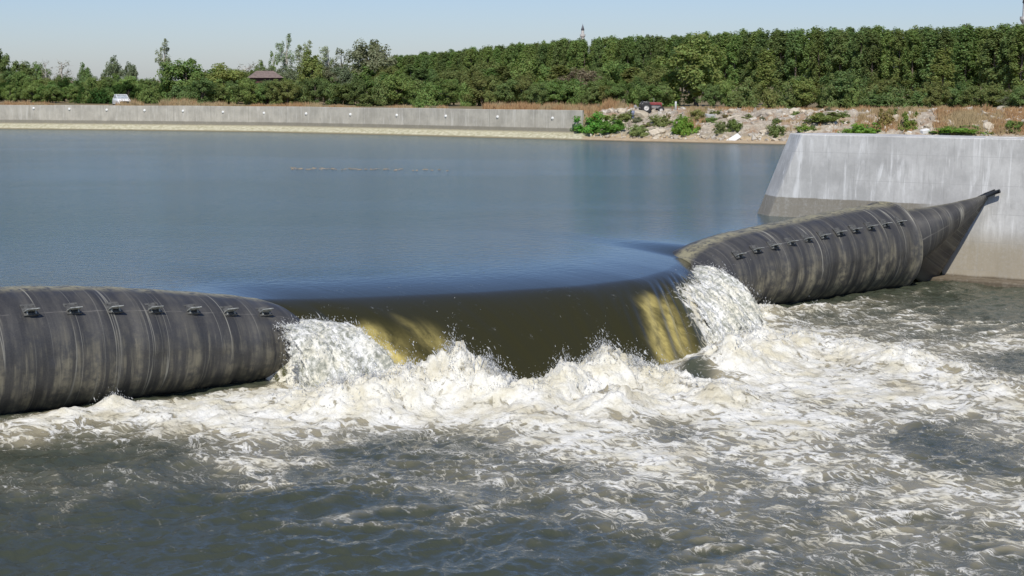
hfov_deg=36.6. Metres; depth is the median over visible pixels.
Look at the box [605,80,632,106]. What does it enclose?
broadleaf tree
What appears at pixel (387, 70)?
broadleaf tree
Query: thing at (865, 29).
poplar tree
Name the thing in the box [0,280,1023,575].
tail water
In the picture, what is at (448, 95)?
broadleaf tree
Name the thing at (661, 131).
rock
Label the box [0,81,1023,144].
ground
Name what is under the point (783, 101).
shrub
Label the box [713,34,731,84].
poplar tree
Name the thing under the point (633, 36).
poplar tree
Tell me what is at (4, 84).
broadleaf tree
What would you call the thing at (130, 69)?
broadleaf tree
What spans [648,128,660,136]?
slab
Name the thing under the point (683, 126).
shrub
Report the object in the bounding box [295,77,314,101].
shrub
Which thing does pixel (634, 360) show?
spray
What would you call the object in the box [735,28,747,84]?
poplar tree
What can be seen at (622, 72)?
broadleaf tree
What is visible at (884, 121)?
shrub
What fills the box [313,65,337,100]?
broadleaf tree
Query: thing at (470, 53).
poplar tree
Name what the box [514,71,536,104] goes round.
broadleaf tree
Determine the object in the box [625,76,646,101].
broadleaf tree
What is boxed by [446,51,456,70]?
poplar tree
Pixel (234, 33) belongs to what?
sky
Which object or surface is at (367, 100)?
shrub
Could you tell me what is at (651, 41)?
poplar tree
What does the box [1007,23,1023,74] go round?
poplar tree
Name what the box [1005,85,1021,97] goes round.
broadleaf tree
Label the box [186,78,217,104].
bush
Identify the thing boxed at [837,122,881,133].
shrub
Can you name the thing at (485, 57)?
poplar tree
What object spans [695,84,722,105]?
broadleaf tree
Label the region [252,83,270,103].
broadleaf tree
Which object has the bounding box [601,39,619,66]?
poplar tree
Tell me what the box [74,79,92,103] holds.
shrub
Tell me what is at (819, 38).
poplar tree
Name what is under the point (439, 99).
shrub
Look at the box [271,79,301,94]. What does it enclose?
broadleaf tree
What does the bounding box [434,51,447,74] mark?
poplar tree
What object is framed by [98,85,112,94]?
shrub
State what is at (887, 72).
poplar tree
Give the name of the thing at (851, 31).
poplar tree
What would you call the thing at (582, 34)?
minaret
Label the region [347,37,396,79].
broadleaf tree
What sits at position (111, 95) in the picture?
shrub
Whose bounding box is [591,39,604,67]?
poplar tree
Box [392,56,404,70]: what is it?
poplar tree
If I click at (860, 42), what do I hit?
poplar tree
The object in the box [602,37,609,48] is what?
poplar tree
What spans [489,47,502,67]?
poplar tree
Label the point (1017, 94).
broadleaf tree
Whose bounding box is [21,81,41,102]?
bush
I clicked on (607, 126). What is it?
shrub
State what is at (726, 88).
broadleaf tree
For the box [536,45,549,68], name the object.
poplar tree
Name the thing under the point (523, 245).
reservoir water
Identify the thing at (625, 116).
shrub
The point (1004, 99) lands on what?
broadleaf tree
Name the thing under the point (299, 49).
slender tree
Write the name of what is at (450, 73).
broadleaf tree
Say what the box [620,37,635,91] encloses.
poplar tree
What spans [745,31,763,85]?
poplar tree
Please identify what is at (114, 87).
broadleaf tree
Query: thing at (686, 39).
poplar tree
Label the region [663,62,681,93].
poplar tree
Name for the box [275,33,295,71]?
slender tree
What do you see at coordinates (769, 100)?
shrub
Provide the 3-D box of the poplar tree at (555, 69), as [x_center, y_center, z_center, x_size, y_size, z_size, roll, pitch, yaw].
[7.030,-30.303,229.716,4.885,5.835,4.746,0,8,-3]
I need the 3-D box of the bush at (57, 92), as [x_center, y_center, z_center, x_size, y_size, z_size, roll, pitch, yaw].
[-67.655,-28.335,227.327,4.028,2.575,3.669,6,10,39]
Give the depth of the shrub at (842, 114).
160.97 m
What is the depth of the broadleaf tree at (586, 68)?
226.84 m
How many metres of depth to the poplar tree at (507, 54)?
484.85 m
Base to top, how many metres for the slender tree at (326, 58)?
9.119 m
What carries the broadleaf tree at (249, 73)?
on the ground at (755, 128)
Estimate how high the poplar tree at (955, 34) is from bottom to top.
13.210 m
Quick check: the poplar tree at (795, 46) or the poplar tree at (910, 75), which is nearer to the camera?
the poplar tree at (910, 75)
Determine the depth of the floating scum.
113.79 m
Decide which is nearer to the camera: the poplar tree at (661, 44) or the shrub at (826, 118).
the shrub at (826, 118)
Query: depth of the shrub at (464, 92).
199.82 m
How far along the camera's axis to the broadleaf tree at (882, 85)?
180.06 m
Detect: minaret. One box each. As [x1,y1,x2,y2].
[580,24,584,38]
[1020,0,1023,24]
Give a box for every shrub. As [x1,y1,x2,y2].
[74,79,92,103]
[80,82,95,103]
[87,88,111,103]
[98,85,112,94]
[105,91,122,102]
[135,82,145,102]
[139,80,161,103]
[149,78,163,99]
[161,91,170,100]
[164,84,186,100]
[177,80,204,101]
[209,79,238,103]
[285,79,313,104]
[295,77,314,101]
[325,81,356,104]
[355,94,385,106]
[371,76,395,105]
[398,73,414,104]
[412,79,427,99]
[412,97,431,107]
[413,82,440,105]
[423,79,442,104]
[458,81,478,105]
[562,78,589,104]
[571,77,590,105]
[571,111,604,133]
[590,111,613,120]
[595,120,626,132]
[611,109,634,121]
[625,76,640,105]
[626,124,648,136]
[631,117,642,122]
[646,114,669,126]
[661,76,685,105]
[670,114,700,135]
[688,109,704,119]
[702,116,716,122]
[712,120,727,134]
[725,77,759,107]
[726,119,742,131]
[761,87,778,108]
[762,82,798,108]
[765,120,786,137]
[781,81,804,106]
[794,123,815,131]
[802,112,849,122]
[818,83,839,107]
[836,111,849,117]
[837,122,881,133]
[841,78,866,108]
[857,84,878,107]
[876,108,894,125]
[879,85,912,108]
[886,105,898,114]
[895,111,918,131]
[897,82,921,101]
[910,91,932,107]
[929,125,990,134]
[982,91,1007,106]
[1000,120,1023,131]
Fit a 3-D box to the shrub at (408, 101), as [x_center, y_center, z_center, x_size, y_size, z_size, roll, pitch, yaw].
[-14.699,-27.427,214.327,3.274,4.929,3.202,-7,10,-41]
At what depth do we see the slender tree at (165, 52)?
258.94 m
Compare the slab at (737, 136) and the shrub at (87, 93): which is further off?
the shrub at (87, 93)
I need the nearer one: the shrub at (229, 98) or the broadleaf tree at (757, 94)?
the broadleaf tree at (757, 94)
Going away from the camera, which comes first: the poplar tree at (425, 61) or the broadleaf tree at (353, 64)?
the broadleaf tree at (353, 64)
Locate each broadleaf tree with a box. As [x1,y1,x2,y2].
[0,48,11,80]
[0,70,19,97]
[0,81,12,100]
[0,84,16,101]
[5,70,32,101]
[11,60,36,81]
[17,78,31,101]
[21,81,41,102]
[24,61,52,79]
[34,81,63,102]
[37,77,57,86]
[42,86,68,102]
[52,74,69,97]
[56,78,72,101]
[62,85,81,102]
[63,83,75,100]
[68,77,85,86]
[77,62,93,80]
[80,76,108,93]
[100,55,125,79]
[105,72,119,90]
[109,84,121,91]
[111,75,138,86]
[113,80,140,100]
[123,61,138,80]
[126,81,139,96]
[138,77,163,91]
[155,57,215,92]
[158,84,171,95]
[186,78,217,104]
[205,62,247,101]
[207,83,228,102]
[225,80,239,94]
[228,84,244,101]
[237,77,259,104]
[245,70,254,79]
[249,88,263,104]
[252,79,277,103]
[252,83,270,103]
[254,60,266,70]
[263,79,281,104]
[267,65,295,79]
[269,88,286,104]
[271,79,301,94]
[273,79,300,104]
[284,68,302,82]
[295,48,324,97]
[304,77,327,103]
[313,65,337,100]
[316,77,333,102]
[328,64,353,86]
[329,82,372,104]
[343,74,366,103]
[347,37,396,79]
[348,63,371,80]
[350,60,387,89]
[363,76,374,95]
[371,66,398,81]
[373,72,388,99]
[380,74,413,104]
[386,66,401,75]
[389,69,416,98]
[427,68,436,84]
[432,78,462,105]
[432,79,466,104]
[436,64,465,89]
[457,66,493,88]
[462,71,495,105]
[467,59,503,76]
[481,75,503,103]
[493,79,523,105]
[507,52,551,100]
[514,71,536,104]
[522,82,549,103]
[533,64,556,101]
[533,79,552,104]
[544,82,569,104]
[552,78,580,100]
[557,67,601,87]
[575,66,590,77]
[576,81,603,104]
[587,66,609,84]
[592,76,610,104]
[597,60,627,90]
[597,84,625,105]
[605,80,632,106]
[609,63,632,83]
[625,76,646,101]
[631,70,647,83]
[636,66,675,89]
[636,84,672,105]
[649,81,674,105]
[651,33,737,105]
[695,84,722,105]
[719,79,736,104]
[734,80,761,105]
[782,78,821,107]
[791,81,825,106]
[815,70,869,105]
[859,93,904,107]
[860,76,912,94]
[908,87,930,105]
[921,82,951,106]
[940,87,963,106]
[952,81,976,104]
[958,85,987,106]
[974,83,1009,106]
[996,96,1018,107]
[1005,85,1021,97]
[1005,85,1023,107]
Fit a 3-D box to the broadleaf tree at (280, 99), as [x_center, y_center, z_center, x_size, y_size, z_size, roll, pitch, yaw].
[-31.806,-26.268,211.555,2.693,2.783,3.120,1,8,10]
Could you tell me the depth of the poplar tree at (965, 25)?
288.85 m
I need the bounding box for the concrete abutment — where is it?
[758,133,1023,287]
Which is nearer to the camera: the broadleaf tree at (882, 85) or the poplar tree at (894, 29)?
the broadleaf tree at (882, 85)
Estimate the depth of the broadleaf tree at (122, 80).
242.04 m
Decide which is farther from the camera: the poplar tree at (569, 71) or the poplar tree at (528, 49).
the poplar tree at (528, 49)
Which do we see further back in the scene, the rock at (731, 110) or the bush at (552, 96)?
the bush at (552, 96)
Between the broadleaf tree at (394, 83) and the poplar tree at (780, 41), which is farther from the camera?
the poplar tree at (780, 41)
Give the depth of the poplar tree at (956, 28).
299.11 m
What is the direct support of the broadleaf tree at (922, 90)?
on the ground at (755, 128)
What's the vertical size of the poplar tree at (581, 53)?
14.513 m
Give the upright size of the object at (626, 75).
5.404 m
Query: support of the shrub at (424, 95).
on the ground at (755, 128)
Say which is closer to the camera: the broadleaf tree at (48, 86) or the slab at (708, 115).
the slab at (708, 115)
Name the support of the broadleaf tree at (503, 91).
on the ground at (755, 128)
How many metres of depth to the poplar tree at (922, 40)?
296.34 m
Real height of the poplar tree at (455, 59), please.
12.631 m
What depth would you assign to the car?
214.41 m
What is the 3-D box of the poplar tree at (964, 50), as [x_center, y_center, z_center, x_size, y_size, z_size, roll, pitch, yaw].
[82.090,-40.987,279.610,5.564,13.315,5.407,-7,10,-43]
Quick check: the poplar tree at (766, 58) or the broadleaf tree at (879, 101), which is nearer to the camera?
the broadleaf tree at (879, 101)
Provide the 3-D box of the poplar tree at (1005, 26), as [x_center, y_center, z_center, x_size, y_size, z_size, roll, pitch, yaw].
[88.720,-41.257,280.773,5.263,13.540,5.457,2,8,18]
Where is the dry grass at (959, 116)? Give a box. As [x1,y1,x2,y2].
[0,96,1023,135]
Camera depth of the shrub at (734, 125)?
162.28 m
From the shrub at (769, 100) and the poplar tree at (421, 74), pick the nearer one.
the shrub at (769, 100)
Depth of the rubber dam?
44.78 m
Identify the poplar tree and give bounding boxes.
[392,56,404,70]
[400,56,406,71]
[404,64,417,82]
[405,56,415,73]
[410,69,431,89]
[412,54,422,78]
[419,55,429,70]
[427,52,436,83]
[433,54,438,74]
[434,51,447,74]
[439,52,452,72]
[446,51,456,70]
[452,53,460,70]
[457,52,463,70]
[460,51,472,68]
[461,49,476,68]
[475,48,482,64]
[478,49,490,62]
[479,68,487,78]
[482,50,492,63]
[484,68,505,86]
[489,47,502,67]
[494,65,511,81]
[497,44,505,66]
[498,49,509,65]
[503,46,512,77]
[509,45,522,65]
[511,43,522,65]
[523,43,535,61]
[533,43,546,67]
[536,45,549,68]
[544,64,569,81]
[545,43,558,67]
[550,40,565,66]
[557,68,572,79]
[558,38,569,63]
[561,39,572,67]
[566,40,577,66]
[566,41,583,69]
[575,40,590,71]
[577,38,588,65]
[588,41,604,66]
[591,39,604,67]
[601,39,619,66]
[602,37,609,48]
[604,40,618,64]
[606,35,617,60]
[612,39,626,75]
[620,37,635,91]
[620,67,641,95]
[628,35,636,76]
[631,34,641,68]
[633,36,646,72]
[635,36,651,70]
[641,37,657,71]
[645,60,661,76]
[654,34,663,56]
[654,38,669,67]
[663,36,676,70]
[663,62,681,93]
[668,37,683,86]
[678,37,690,93]
[682,33,689,92]
[684,34,699,67]
[703,35,715,84]
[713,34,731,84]
[716,31,736,84]
[723,34,742,90]
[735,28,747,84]
[736,31,754,85]
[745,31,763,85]
[751,32,768,83]
[754,48,778,100]
[760,29,770,50]
[764,30,785,87]
[770,31,792,93]
[783,29,806,87]
[784,30,794,91]
[789,27,804,76]
[798,28,820,83]
[805,27,820,76]
[808,28,829,87]
[820,28,842,84]
[825,30,850,80]
[841,26,855,69]
[843,31,864,76]
[850,30,869,89]
[853,26,875,93]
[861,30,883,87]
[868,25,886,79]
[880,30,897,81]
[886,27,901,72]
[889,28,906,92]
[900,28,912,88]
[900,29,923,89]
[901,29,926,90]
[915,30,939,87]
[917,26,929,87]
[925,26,940,73]
[926,47,956,88]
[933,27,954,86]
[943,28,957,81]
[948,26,960,86]
[950,24,979,86]
[952,26,973,85]
[959,23,974,79]
[968,26,990,92]
[976,26,996,86]
[978,28,1007,87]
[991,23,1009,88]
[995,27,1020,91]
[1006,25,1023,88]
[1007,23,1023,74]
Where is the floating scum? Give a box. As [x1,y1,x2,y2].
[290,167,447,170]
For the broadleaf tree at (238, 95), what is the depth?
220.99 m
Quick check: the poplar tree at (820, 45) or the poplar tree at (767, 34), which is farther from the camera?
the poplar tree at (767, 34)
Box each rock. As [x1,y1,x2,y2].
[617,108,625,112]
[634,110,648,117]
[658,128,665,133]
[726,115,737,120]
[728,108,736,112]
[759,129,768,133]
[788,108,799,113]
[805,109,813,114]
[983,122,993,129]
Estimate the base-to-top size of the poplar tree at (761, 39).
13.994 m
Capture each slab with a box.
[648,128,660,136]
[704,114,715,117]
[727,133,740,140]
[920,128,929,133]
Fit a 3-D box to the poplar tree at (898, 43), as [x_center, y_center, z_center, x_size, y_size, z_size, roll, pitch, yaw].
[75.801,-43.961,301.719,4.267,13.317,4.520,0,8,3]
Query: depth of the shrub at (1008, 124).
150.34 m
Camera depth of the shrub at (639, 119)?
169.76 m
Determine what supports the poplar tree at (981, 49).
on the ground at (755, 128)
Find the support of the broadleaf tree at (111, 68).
on the ground at (755, 128)
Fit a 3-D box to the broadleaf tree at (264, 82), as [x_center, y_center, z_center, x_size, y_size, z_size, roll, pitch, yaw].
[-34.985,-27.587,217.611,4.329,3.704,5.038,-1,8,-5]
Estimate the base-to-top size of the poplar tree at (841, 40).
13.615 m
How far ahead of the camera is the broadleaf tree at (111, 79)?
246.28 m
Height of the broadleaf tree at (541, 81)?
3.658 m
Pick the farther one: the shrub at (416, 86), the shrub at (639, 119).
the shrub at (416, 86)
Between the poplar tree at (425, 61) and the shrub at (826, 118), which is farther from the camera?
the poplar tree at (425, 61)
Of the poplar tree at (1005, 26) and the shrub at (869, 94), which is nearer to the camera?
the shrub at (869, 94)
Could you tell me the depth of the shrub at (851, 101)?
175.39 m
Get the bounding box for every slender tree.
[155,38,170,82]
[268,50,277,70]
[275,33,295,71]
[294,40,312,72]
[319,45,332,80]
[330,47,352,71]
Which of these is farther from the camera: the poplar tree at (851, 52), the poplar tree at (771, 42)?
the poplar tree at (771, 42)
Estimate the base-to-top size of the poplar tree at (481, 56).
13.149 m
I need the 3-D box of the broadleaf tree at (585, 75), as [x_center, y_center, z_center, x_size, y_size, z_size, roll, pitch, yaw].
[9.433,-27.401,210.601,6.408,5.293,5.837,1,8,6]
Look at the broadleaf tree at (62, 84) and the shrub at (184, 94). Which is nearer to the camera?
the shrub at (184, 94)
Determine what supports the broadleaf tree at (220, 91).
on the ground at (755, 128)
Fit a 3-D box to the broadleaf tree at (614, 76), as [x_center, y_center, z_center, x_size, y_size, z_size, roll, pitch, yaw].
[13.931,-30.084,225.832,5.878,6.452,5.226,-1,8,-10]
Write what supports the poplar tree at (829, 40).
on the ground at (755, 128)
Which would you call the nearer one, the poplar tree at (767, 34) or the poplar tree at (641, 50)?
the poplar tree at (767, 34)
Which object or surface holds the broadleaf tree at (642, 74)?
on the ground at (755, 128)
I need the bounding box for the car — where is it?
[112,94,130,104]
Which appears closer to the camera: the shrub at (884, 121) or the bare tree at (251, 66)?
the shrub at (884, 121)
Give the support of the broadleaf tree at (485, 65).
on the ground at (755, 128)
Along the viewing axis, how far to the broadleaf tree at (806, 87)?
179.64 m
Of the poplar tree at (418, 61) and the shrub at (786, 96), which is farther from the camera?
the poplar tree at (418, 61)
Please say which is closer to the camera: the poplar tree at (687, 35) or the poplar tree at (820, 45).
the poplar tree at (820, 45)
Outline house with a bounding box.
[247,71,282,103]
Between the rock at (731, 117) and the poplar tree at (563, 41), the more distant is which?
the poplar tree at (563, 41)
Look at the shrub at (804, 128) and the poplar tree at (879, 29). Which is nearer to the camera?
the shrub at (804, 128)
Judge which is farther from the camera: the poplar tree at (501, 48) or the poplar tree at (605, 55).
the poplar tree at (501, 48)
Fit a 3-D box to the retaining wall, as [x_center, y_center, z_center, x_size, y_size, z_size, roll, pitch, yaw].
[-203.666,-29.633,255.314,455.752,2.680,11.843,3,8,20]
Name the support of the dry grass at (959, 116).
on the ground at (755, 128)
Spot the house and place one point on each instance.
(258, 76)
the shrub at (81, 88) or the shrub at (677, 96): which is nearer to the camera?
the shrub at (677, 96)
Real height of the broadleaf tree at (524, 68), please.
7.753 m
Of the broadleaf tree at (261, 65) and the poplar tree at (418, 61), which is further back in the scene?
the poplar tree at (418, 61)
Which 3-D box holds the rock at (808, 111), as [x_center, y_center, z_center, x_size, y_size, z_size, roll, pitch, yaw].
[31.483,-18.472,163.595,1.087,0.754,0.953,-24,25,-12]
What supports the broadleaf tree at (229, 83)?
on the ground at (755, 128)
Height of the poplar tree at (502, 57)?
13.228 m
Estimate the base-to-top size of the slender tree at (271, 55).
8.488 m
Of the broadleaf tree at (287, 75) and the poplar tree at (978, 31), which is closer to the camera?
the broadleaf tree at (287, 75)
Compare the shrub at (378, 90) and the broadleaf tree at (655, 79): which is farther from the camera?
the shrub at (378, 90)
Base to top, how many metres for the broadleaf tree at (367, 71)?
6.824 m
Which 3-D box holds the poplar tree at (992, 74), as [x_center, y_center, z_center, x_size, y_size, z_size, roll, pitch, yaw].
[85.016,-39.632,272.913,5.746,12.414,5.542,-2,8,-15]
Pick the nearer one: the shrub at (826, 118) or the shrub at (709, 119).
the shrub at (826, 118)
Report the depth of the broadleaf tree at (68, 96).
235.85 m
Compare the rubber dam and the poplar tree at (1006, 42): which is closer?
the rubber dam
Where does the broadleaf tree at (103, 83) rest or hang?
on the ground at (755, 128)
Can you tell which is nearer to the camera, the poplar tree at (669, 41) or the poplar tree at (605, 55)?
the poplar tree at (669, 41)
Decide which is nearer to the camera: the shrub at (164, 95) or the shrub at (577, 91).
the shrub at (577, 91)
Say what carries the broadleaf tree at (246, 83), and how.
on the ground at (755, 128)
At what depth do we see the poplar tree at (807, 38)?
329.48 m
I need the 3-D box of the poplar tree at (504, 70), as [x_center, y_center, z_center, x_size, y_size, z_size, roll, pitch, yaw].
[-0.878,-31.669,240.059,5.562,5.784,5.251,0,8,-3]
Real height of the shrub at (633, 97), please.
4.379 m
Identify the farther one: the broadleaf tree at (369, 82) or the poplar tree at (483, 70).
the poplar tree at (483, 70)
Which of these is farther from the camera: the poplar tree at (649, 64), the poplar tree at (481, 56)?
the poplar tree at (481, 56)
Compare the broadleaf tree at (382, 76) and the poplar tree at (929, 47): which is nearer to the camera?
the broadleaf tree at (382, 76)
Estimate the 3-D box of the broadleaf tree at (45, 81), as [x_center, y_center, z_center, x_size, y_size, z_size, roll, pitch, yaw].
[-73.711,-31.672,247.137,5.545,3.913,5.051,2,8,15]
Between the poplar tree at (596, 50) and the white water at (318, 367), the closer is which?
the white water at (318, 367)
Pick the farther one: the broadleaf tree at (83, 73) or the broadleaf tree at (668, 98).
the broadleaf tree at (83, 73)
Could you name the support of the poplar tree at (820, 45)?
on the ground at (755, 128)
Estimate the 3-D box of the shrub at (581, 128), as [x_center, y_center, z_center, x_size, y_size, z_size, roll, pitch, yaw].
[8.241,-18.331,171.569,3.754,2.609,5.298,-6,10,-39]
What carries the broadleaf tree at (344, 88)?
on the ground at (755, 128)
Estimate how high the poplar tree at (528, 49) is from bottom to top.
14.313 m
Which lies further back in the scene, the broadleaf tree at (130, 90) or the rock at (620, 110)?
the broadleaf tree at (130, 90)
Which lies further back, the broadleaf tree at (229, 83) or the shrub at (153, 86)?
the shrub at (153, 86)
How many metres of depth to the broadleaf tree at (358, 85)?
211.94 m
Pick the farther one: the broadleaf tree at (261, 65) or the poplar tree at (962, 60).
the poplar tree at (962, 60)
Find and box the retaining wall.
[0,105,583,131]
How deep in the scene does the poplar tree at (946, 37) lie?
285.78 m
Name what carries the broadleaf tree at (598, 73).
on the ground at (755, 128)
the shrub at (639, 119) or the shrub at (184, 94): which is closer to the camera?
the shrub at (639, 119)
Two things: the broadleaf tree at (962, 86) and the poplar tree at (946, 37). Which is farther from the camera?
the poplar tree at (946, 37)
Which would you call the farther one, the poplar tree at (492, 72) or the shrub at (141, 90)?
the poplar tree at (492, 72)
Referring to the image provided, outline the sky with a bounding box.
[0,0,1022,80]
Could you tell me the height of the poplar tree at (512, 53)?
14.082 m
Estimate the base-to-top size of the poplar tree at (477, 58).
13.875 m
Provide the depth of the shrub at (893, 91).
171.24 m
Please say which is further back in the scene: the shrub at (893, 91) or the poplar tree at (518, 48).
the poplar tree at (518, 48)
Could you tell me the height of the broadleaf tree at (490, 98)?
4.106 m
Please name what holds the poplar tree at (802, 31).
on the ground at (755, 128)
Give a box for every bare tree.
[39,62,52,79]
[53,61,74,80]
[238,62,264,72]
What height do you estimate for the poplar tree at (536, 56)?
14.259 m
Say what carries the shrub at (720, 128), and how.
on the ground at (755, 128)
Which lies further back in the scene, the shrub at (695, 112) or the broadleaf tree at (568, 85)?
the broadleaf tree at (568, 85)
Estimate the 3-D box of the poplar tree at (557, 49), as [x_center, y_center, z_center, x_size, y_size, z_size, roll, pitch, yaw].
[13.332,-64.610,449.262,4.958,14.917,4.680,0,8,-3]
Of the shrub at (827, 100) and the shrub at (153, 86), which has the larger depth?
the shrub at (153, 86)
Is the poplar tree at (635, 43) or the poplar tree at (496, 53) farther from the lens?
the poplar tree at (496, 53)
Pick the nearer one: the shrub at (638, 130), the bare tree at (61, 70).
the shrub at (638, 130)
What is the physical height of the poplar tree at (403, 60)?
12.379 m
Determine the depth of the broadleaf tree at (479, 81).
199.80 m
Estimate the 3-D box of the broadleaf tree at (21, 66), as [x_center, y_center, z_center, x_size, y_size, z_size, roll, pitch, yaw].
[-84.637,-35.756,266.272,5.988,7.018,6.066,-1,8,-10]
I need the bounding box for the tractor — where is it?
[634,101,663,112]
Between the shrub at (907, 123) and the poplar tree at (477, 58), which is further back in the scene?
the poplar tree at (477, 58)
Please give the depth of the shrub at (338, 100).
215.75 m
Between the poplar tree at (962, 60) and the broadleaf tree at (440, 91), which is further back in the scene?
the poplar tree at (962, 60)
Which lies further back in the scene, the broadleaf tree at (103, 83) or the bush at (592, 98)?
the broadleaf tree at (103, 83)
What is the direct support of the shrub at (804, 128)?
on the ground at (755, 128)
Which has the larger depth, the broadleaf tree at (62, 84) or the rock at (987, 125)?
the broadleaf tree at (62, 84)
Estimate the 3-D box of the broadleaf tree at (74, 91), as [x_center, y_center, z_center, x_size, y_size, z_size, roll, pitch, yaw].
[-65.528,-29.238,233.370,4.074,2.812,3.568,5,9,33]
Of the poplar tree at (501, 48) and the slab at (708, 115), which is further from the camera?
the poplar tree at (501, 48)
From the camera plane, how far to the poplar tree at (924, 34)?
301.50 m
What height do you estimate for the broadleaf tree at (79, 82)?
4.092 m
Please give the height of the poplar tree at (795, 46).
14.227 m
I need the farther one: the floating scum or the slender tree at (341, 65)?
the slender tree at (341, 65)
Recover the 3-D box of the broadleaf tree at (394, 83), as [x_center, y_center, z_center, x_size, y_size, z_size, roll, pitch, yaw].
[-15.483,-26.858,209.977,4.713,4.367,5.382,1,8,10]
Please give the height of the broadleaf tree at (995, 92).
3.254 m
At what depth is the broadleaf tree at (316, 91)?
216.00 m
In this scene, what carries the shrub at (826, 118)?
on the ground at (755, 128)
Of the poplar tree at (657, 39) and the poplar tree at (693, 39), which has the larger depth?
the poplar tree at (657, 39)
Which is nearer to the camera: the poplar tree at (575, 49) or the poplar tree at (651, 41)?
the poplar tree at (651, 41)
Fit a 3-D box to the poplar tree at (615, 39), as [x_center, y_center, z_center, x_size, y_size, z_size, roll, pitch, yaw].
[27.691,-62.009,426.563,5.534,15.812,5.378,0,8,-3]
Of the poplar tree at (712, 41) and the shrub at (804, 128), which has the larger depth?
the poplar tree at (712, 41)
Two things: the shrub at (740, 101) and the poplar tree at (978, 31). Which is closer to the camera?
the shrub at (740, 101)
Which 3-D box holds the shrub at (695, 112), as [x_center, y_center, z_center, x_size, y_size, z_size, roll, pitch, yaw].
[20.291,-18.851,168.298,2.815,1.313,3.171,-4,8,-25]
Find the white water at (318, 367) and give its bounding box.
[279,265,770,388]
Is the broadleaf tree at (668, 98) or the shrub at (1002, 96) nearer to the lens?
the shrub at (1002, 96)
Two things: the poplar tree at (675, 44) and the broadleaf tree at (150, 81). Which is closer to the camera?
the broadleaf tree at (150, 81)
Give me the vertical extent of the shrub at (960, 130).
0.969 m
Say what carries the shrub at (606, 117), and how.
on the ground at (755, 128)
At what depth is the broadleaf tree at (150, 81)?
244.79 m
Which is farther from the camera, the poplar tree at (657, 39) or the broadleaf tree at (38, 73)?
the poplar tree at (657, 39)
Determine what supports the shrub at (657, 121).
on the ground at (755, 128)
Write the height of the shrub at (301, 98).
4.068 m
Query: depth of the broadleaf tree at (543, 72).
230.39 m
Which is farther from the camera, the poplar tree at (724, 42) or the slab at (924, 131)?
the poplar tree at (724, 42)
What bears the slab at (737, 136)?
on the ground at (755, 128)
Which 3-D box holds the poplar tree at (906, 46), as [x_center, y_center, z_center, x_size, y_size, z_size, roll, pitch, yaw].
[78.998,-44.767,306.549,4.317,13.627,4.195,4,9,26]
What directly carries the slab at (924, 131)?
on the ground at (755, 128)
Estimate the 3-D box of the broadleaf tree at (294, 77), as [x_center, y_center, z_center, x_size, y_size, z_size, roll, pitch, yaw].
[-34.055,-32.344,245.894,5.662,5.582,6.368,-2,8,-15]
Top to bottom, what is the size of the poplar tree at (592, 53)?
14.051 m
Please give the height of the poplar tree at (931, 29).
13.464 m
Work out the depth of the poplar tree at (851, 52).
313.88 m
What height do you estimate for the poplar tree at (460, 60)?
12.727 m
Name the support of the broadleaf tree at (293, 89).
on the ground at (755, 128)
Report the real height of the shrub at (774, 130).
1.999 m
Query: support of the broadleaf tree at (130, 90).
on the ground at (755, 128)
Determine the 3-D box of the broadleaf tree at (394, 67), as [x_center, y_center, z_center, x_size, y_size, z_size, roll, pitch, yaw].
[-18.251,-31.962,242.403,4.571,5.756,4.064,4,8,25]
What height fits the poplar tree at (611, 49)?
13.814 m
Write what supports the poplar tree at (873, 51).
on the ground at (755, 128)
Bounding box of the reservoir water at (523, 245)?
[0,129,941,385]
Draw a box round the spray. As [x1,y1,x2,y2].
[92,259,1018,419]
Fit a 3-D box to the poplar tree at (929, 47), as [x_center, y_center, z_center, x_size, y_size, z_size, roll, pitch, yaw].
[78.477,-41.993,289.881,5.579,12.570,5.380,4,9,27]
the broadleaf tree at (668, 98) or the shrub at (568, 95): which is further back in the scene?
the shrub at (568, 95)
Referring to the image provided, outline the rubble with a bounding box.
[588,107,1022,140]
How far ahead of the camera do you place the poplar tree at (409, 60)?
570.00 m
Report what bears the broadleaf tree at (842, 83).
on the ground at (755, 128)
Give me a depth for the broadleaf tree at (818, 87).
185.73 m
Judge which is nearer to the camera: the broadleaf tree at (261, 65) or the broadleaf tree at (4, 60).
the broadleaf tree at (4, 60)
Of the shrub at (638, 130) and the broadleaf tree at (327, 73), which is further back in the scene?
the broadleaf tree at (327, 73)
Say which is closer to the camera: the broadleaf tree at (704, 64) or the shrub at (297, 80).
the broadleaf tree at (704, 64)
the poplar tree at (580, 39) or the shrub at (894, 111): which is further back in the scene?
the poplar tree at (580, 39)
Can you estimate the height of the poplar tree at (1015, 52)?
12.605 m
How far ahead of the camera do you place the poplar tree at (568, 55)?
439.55 m
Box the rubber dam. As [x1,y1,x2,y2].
[0,189,1000,413]
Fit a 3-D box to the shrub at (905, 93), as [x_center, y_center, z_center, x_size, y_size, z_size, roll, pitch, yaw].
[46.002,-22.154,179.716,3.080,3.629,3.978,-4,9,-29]
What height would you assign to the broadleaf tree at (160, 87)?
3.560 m
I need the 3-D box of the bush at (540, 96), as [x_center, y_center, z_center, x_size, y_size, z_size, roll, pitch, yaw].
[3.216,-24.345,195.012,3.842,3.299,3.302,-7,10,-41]
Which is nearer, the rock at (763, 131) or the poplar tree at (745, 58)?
the rock at (763, 131)
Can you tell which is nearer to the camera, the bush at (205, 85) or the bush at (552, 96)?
the bush at (552, 96)
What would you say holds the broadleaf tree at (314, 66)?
on the ground at (755, 128)
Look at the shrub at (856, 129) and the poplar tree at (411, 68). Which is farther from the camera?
the poplar tree at (411, 68)

